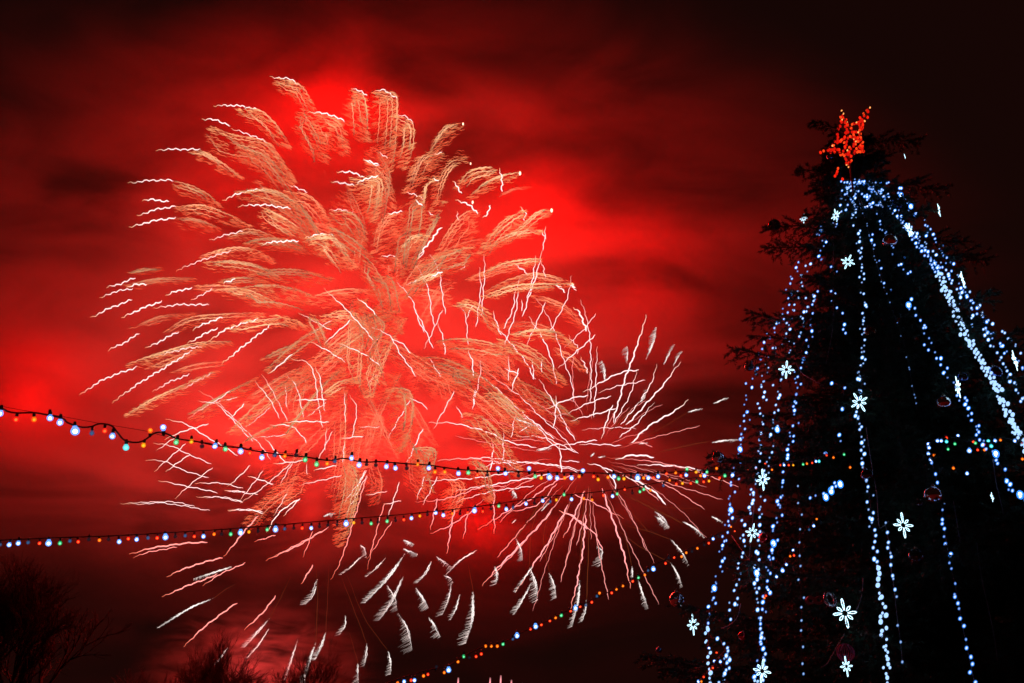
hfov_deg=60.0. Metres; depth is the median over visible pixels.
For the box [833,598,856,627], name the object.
snowflake lamp
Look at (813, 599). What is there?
bow ornament
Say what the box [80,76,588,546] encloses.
firework burst
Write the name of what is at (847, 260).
snowflake lamp
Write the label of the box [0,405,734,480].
bulb garland
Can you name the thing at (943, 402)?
bauble
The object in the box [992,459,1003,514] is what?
loose wire
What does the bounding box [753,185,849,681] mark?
light strand
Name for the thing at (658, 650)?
bauble
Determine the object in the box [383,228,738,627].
firework burst
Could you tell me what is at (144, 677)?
bare tree
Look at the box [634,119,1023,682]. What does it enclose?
fir tree
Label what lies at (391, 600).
firework burst
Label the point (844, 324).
light strand
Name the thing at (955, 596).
light strand
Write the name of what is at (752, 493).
light strand
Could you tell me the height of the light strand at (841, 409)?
1.177 m
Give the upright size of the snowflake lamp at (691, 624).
0.303 m
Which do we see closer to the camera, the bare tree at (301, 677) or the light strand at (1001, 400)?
the light strand at (1001, 400)
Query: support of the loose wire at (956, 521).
attached to the fir tree at (902, 431)
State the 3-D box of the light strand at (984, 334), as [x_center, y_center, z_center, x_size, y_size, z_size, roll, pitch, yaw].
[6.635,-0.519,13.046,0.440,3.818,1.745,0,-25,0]
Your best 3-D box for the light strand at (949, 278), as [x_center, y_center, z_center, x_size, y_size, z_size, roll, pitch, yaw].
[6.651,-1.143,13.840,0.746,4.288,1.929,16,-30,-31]
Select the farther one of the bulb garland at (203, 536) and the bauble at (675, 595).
the bauble at (675, 595)
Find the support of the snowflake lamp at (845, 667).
hanging from the fir tree at (902, 431)
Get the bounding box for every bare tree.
[0,550,131,682]
[0,552,84,669]
[113,645,269,682]
[173,624,268,682]
[270,633,356,682]
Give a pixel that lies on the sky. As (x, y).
(660, 138)
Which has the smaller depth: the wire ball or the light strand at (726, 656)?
the wire ball
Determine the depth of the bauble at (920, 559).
10.06 m
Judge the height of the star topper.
1.064 m
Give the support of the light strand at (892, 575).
hanging from the fir tree at (902, 431)
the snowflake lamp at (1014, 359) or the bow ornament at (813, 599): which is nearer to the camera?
the bow ornament at (813, 599)
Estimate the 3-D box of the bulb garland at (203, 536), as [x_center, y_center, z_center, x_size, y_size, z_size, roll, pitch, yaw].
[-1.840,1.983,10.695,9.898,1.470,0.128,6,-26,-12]
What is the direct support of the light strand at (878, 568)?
hanging from the fir tree at (902, 431)
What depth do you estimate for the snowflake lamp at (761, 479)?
12.38 m
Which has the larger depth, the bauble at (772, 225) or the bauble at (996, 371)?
the bauble at (772, 225)
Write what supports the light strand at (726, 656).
hanging from the fir tree at (902, 431)
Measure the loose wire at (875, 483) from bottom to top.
1.471 m
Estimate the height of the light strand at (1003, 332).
1.649 m
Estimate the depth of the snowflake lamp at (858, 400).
11.82 m
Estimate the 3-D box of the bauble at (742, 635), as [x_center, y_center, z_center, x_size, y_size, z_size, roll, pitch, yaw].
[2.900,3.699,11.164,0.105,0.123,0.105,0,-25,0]
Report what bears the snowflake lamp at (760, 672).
hanging from the fir tree at (902, 431)
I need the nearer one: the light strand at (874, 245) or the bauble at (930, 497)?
the bauble at (930, 497)
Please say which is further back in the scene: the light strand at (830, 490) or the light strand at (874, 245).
the light strand at (874, 245)
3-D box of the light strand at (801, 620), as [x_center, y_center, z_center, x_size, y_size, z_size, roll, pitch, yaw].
[3.572,2.844,10.941,0.100,2.470,1.169,-15,-29,29]
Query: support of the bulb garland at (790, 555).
hanging from the fir tree at (902, 431)
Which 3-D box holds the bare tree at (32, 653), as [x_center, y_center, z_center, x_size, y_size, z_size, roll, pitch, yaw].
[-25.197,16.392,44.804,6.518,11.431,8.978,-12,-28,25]
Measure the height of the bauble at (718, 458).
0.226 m
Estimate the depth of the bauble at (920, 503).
10.53 m
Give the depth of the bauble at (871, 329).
12.69 m
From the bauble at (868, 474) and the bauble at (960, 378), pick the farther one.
the bauble at (960, 378)
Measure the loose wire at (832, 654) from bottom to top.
0.357 m
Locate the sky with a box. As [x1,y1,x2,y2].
[0,0,1023,682]
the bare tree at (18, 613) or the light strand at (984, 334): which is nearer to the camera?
the light strand at (984, 334)
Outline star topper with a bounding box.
[819,107,870,190]
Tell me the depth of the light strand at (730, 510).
13.55 m
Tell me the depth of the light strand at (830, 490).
11.35 m
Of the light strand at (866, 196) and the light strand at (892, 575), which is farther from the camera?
the light strand at (866, 196)
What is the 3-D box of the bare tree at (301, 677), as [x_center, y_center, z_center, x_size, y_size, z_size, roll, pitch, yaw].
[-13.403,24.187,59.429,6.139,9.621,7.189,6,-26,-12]
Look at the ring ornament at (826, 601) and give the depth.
10.32 m
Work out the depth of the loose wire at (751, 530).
12.43 m
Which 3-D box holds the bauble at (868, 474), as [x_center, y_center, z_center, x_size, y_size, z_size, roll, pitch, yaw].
[4.476,1.669,11.166,0.162,0.191,0.162,0,-25,0]
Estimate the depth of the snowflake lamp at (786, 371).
13.41 m
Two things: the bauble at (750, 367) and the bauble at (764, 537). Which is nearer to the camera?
the bauble at (764, 537)
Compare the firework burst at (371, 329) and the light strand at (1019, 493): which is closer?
the light strand at (1019, 493)
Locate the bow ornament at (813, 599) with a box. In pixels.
[805,596,823,604]
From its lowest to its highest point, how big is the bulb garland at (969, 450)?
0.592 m
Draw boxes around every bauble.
[656,647,661,653]
[669,589,684,605]
[712,451,723,463]
[738,630,746,639]
[745,363,753,370]
[759,531,769,543]
[768,218,780,230]
[826,153,833,159]
[861,468,874,481]
[865,325,876,336]
[882,233,896,248]
[908,547,924,563]
[915,498,922,506]
[923,485,942,504]
[936,394,951,409]
[957,371,967,382]
[988,365,1001,378]
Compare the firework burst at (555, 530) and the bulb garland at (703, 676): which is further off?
the firework burst at (555, 530)
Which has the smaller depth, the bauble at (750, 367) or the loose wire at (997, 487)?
the loose wire at (997, 487)
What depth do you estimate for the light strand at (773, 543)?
11.97 m
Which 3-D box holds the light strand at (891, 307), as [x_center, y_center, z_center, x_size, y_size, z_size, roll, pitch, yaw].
[5.602,-0.926,13.405,0.088,4.841,1.969,-7,-26,16]
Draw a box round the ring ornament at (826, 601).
[823,591,837,607]
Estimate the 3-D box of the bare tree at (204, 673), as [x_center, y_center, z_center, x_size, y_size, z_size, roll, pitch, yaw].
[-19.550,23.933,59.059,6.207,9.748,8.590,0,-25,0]
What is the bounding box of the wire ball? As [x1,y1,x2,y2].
[836,643,854,661]
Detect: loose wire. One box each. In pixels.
[747,496,754,575]
[821,634,844,667]
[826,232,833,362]
[852,578,863,615]
[866,427,888,528]
[953,501,960,542]
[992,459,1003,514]
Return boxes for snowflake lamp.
[688,615,698,634]
[747,524,758,539]
[753,659,770,682]
[756,469,769,490]
[779,361,793,378]
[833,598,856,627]
[840,656,851,676]
[841,256,852,268]
[851,393,866,410]
[893,512,912,537]
[955,376,960,397]
[1012,350,1017,370]
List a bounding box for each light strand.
[704,181,854,682]
[716,636,731,682]
[728,184,847,620]
[752,183,847,682]
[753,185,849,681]
[797,485,804,674]
[809,480,842,500]
[816,226,827,260]
[823,381,845,453]
[830,265,846,336]
[840,180,889,210]
[846,181,890,682]
[850,179,1023,369]
[854,187,916,408]
[855,181,1023,498]
[858,180,1023,452]
[858,192,891,291]
[885,521,903,663]
[910,226,1023,402]
[930,461,977,682]
[957,274,1021,354]
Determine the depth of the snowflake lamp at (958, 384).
11.43 m
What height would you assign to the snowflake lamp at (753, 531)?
0.242 m
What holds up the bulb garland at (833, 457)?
hanging from the fir tree at (902, 431)
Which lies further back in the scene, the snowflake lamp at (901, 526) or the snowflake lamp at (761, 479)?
the snowflake lamp at (761, 479)
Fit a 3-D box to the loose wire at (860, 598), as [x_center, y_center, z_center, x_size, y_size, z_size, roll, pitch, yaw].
[3.990,2.941,10.210,0.229,0.438,0.052,5,-25,-10]
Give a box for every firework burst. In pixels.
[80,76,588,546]
[126,288,475,682]
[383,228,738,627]
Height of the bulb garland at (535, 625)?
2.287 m
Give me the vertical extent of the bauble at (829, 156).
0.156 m
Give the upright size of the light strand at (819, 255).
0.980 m
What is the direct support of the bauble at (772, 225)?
hanging from the fir tree at (902, 431)
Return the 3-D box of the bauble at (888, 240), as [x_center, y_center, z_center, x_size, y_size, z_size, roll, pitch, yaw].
[5.929,-1.592,13.929,0.226,0.268,0.226,0,-25,0]
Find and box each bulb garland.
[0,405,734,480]
[0,473,731,546]
[387,529,729,682]
[697,645,730,682]
[729,516,819,598]
[736,447,861,474]
[925,434,1023,474]

